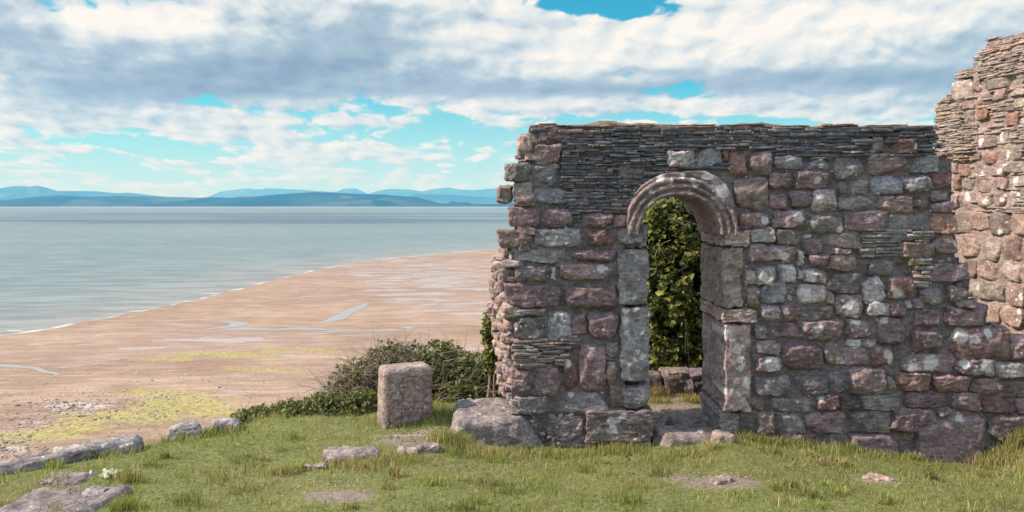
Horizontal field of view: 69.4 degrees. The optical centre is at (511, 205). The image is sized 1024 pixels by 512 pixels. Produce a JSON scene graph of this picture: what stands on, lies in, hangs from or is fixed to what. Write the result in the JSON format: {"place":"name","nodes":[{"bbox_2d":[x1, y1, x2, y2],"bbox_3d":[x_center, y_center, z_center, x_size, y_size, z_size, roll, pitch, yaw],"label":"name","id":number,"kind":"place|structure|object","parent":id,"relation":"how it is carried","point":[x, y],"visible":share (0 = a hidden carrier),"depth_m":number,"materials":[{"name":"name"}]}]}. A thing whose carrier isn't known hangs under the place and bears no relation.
{"place":"outdoors","nodes":[
{"label":"outdoors","id":0,"kind":"place"},
{"bbox_2d":[0,186,513,203],"bbox_3d":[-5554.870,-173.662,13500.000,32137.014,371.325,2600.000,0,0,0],"label":"hills","id":1,"kind":"structure","parent":0,"point":[13,192],"depth_m":13148.79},
{"bbox_2d":[0,207,651,335],"bbox_3d":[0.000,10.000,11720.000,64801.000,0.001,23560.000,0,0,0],"label":"sea","id":2,"kind":"structure","parent":0,"point":[62,266],"depth_m":175.75,"materials":[{"name":"liquid"}]},
{"bbox_2d":[0,192,676,206],"bbox_3d":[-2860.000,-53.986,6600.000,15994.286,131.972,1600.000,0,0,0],"label":"hills","id":3,"kind":"structure","parent":0,"point":[317,199],"depth_m":6088.57,"materials":[{"name":"blue"}]},
{"bbox_2d":[0,249,681,460],"bbox_3d":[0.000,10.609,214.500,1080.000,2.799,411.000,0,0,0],"label":"beach","id":4,"kind":"structure","parent":0,"point":[449,293],"depth_m":51.90,"materials":[{"name":"beige sand"}]},
{"bbox_2d":[0,364,59,376],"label":"tidal channel","id":5,"kind":"object","parent":4,"relation":"on","point":[30,367],"visible":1,"depth_m":45.02,"materials":[{"name":"grey liquid"}]},
{"bbox_2d":[41,359,119,362],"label":"tidal channel","id":6,"kind":"object","parent":4,"relation":"on","point":[80,361],"visible":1,"depth_m":46.61,"materials":[{"name":"grey liquid"}]},
{"bbox_2d":[0,368,267,459],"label":"shingle","id":7,"kind":"object","parent":4,"relation":"on","point":[50,423],"visible":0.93,"depth_m":34.44,"materials":[{"name":"grey gravel"}]},
{"bbox_2d":[107,321,247,329],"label":"tidal channel","id":8,"kind":"object","parent":4,"relation":"on","point":[234,324],"visible":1,"depth_m":61.43,"materials":[{"name":"grey liquid"}]},
{"bbox_2d":[221,327,427,330],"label":"tidal channel","id":9,"kind":"object","parent":4,"relation":"on","point":[242,328],"visible":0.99,"depth_m":58.16,"materials":[{"name":"grey liquid"}]},
{"bbox_2d":[319,303,369,322],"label":"tidal channel","id":10,"kind":"object","parent":4,"relation":"on","point":[344,315],"visible":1,"depth_m":66.13,"materials":[{"name":"grey liquid"}]},
{"bbox_2d":[208,188,496,197],"bbox_3d":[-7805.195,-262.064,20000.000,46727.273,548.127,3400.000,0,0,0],"label":"hills","id":11,"kind":"structure","parent":0,"point":[247,192],"depth_m":19600.57,"materials":[{"name":"blue"}]},
{"bbox_2d":[0,367,1023,511],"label":"ground","id":12,"kind":"structure","parent":0,"point":[697,483],"depth_m":5.20,"materials":[{"name":"green plant"}]},
{"bbox_2d":[0,445,97,475],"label":"edge stone","id":13,"kind":"object","parent":12,"relation":"on","point":[30,462],"visible":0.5,"depth_m":5.39,"materials":[{"name":"grey stone"}]},
{"bbox_2d":[0,485,132,511],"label":"flat stone","id":14,"kind":"object","parent":12,"relation":"on","point":[34,500],"visible":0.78,"depth_m":4.60,"materials":[{"name":"grey stone"}]},
{"bbox_2d":[37,471,96,485],"bbox_3d":[-3.073,1.924,5.099,0.352,0.145,0.230,0,0,-6],"label":"flat stone","id":15,"kind":"object","parent":12,"relation":"on","point":[80,478],"visible":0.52,"depth_m":5.04,"materials":[{"name":"grey stone"}]},
{"bbox_2d":[52,444,84,452],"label":"edge stone","id":16,"kind":"object","parent":12,"relation":"on","point":[69,447],"visible":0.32,"depth_m":5.54,"materials":[{"name":"grey stone"}]},
{"bbox_2d":[81,486,109,497],"bbox_3d":[-2.666,1.876,4.736,0.178,0.132,0.171,0,0,0],"label":"flat stone","id":17,"kind":"object","parent":12,"relation":"on","point":[93,491],"visible":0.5,"depth_m":4.71,"materials":[{"name":"grey stone"}]},
{"bbox_2d":[80,434,143,457],"bbox_3d":[-3.149,1.939,5.766,0.502,0.248,0.255,0,0,-27],"label":"edge stone","id":18,"kind":"object","parent":12,"relation":"on","point":[116,443],"visible":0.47,"depth_m":5.73,"materials":[{"name":"grey stone"}]},
{"bbox_2d":[167,421,202,440],"bbox_3d":[-2.735,1.916,6.182,0.284,0.208,0.216,0,0,-20],"label":"edge stone","id":19,"kind":"object","parent":12,"relation":"on","point":[183,427],"visible":0.59,"depth_m":6.13,"materials":[{"name":"grey stone"}]},
{"bbox_2d":[211,418,239,432],"bbox_3d":[-2.498,1.920,6.435,0.245,0.149,0.215,0,0,-18],"label":"edge stone","id":20,"kind":"object","parent":12,"relation":"on","point":[224,422],"visible":0.62,"depth_m":6.36,"materials":[{"name":"grey stone"}]},
{"bbox_2d":[229,386,377,426],"bbox_3d":[-1.916,1.921,7.003,1.665,0.558,0.707,0,0,-8],"label":"bramble bush","id":21,"kind":"object","parent":12,"relation":"on","point":[342,403],"visible":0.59,"depth_m":6.95,"materials":[{"name":"green plant"}]},
{"bbox_2d":[304,462,326,469],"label":"flat stone","id":22,"kind":"object","parent":12,"relation":"on","point":[319,465],"visible":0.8,"depth_m":5.35,"materials":[{"name":"grey stone"}]},
{"bbox_2d":[322,445,379,462],"bbox_3d":[-1.217,1.933,5.622,0.439,0.182,0.270,0,0,-11],"label":"flat stone","id":23,"kind":"object","parent":12,"relation":"on","point":[347,451],"visible":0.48,"depth_m":5.57,"materials":[{"name":"grey stone"}]},
{"bbox_2d":[295,315,450,403],"bbox_3d":[-1.474,1.688,7.608,1.715,1.194,1.204,0,0,-36],"label":"thorn bush","id":24,"kind":"object","parent":12,"relation":"on","point":[348,381],"visible":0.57,"depth_m":7.49,"materials":[{"name":"green plant"}]},
{"bbox_2d":[377,361,432,428],"bbox_3d":[-0.956,1.739,6.621,0.470,0.634,0.289,0,0,-23],"label":"carved stone","id":25,"kind":"object","parent":12,"relation":"on","point":[404,392],"visible":0.71,"depth_m":6.50,"materials":[{"name":"grey stone"}]},
{"bbox_2d":[397,446,418,455],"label":"flat stone","id":26,"kind":"object","parent":12,"relation":"on","point":[410,449],"visible":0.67,"depth_m":5.67,"materials":[{"name":"grey stone"}]},
{"bbox_2d":[416,442,438,452],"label":"flat stone","id":27,"kind":"object","parent":12,"relation":"on","point":[431,447],"visible":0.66,"depth_m":5.75,"materials":[{"name":"grey stone"}]},
{"bbox_2d":[376,328,504,402],"bbox_3d":[-0.563,1.763,7.630,1.645,1.123,1.123,0,0,18],"label":"leafy bush","id":28,"kind":"object","parent":12,"relation":"on","point":[459,375],"visible":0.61,"depth_m":7.46,"materials":[{"name":"green plant"}]},
{"bbox_2d":[477,309,501,397],"bbox_3d":[-0.114,1.464,7.273,0.475,1.029,0.394,0,0,0],"label":"ivy bush","id":29,"kind":"object","parent":12,"relation":"on","point":[490,361],"visible":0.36,"depth_m":7.20,"materials":[{"name":"green plant"}]},
{"bbox_2d":[639,197,708,370],"bbox_3d":[2.194,1.062,9.239,2.943,2.795,1.787,0,0,0],"label":"tall shrub","id":30,"kind":"object","parent":12,"relation":"on","point":[674,242],"visible":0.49,"depth_m":8.80,"materials":[{"name":"green plant"}]},
{"bbox_2d":[647,367,703,396],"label":"wall","id":31,"kind":"structure","parent":12,"relation":"on","point":[680,380],"depth_m":7.60,"materials":[{"name":"stone"}]},
{"bbox_2d":[651,425,714,446],"bbox_3d":[1.482,1.996,6.304,0.611,0.189,0.376,0,0,0],"label":"doorstep","id":32,"kind":"object","parent":12,"relation":"on","point":[678,436],"visible":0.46,"depth_m":6.23,"materials":[{"name":"grey stone"}]},
{"bbox_2d":[666,413,715,427],"bbox_3d":[1.685,1.978,6.662,0.564,0.154,0.318,0,0,0],"label":"doorstep","id":33,"kind":"object","parent":12,"relation":"on","point":[697,420],"visible":0.42,"depth_m":6.58,"materials":[{"name":"grey stone"}]},
{"bbox_2d":[709,473,730,484],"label":"flat stone","id":34,"kind":"object","parent":12,"relation":"on","point":[723,478],"visible":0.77,"depth_m":5.11,"materials":[{"name":"grey stone"}]},
{"bbox_2d":[710,429,734,442],"bbox_3d":[1.736,1.922,6.095,0.189,0.139,0.176,0,0,0],"label":"flat stone","id":35,"kind":"object","parent":12,"relation":"on","point":[727,436],"visible":0.7,"depth_m":6.05,"materials":[{"name":"grey stone"}]},
{"bbox_2d":[450,121,1023,463],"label":"ruined wall","id":36,"kind":"structure","parent":12,"relation":"on","point":[829,313],"depth_m":6.28,"materials":[{"name":"stone"}]},
{"bbox_2d":[906,258,920,264],"bbox_3d":[3.367,0.468,6.271,0.430,0.077,0.239,0,0,0],"label":"grass tuft","id":37,"kind":"object","parent":36,"relation":"on","point":[914,263],"visible":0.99,"depth_m":6.25,"materials":[{"name":"green plant"}]},
{"bbox_2d":[861,472,890,480],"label":"flat stone","id":38,"kind":"object","parent":12,"relation":"on","point":[872,476],"visible":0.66,"depth_m":5.38,"materials":[{"name":"grey stone"}]},
{"bbox_2d":[934,32,1023,333],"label":"gable wall","id":39,"kind":"structure","parent":12,"relation":"on","point":[979,118],"depth_m":7.48,"materials":[{"name":"stone"}]},
{"bbox_2d":[0,0,1023,197],"label":"sky","id":40,"kind":"structure","parent":0,"point":[164,98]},
{"bbox_2d":[316,405,893,490],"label":"gravel","id":41,"kind":"structure","parent":0,"point":[420,435],"depth_m":6.31,"materials":[{"name":"grey gravel"}]}
]}

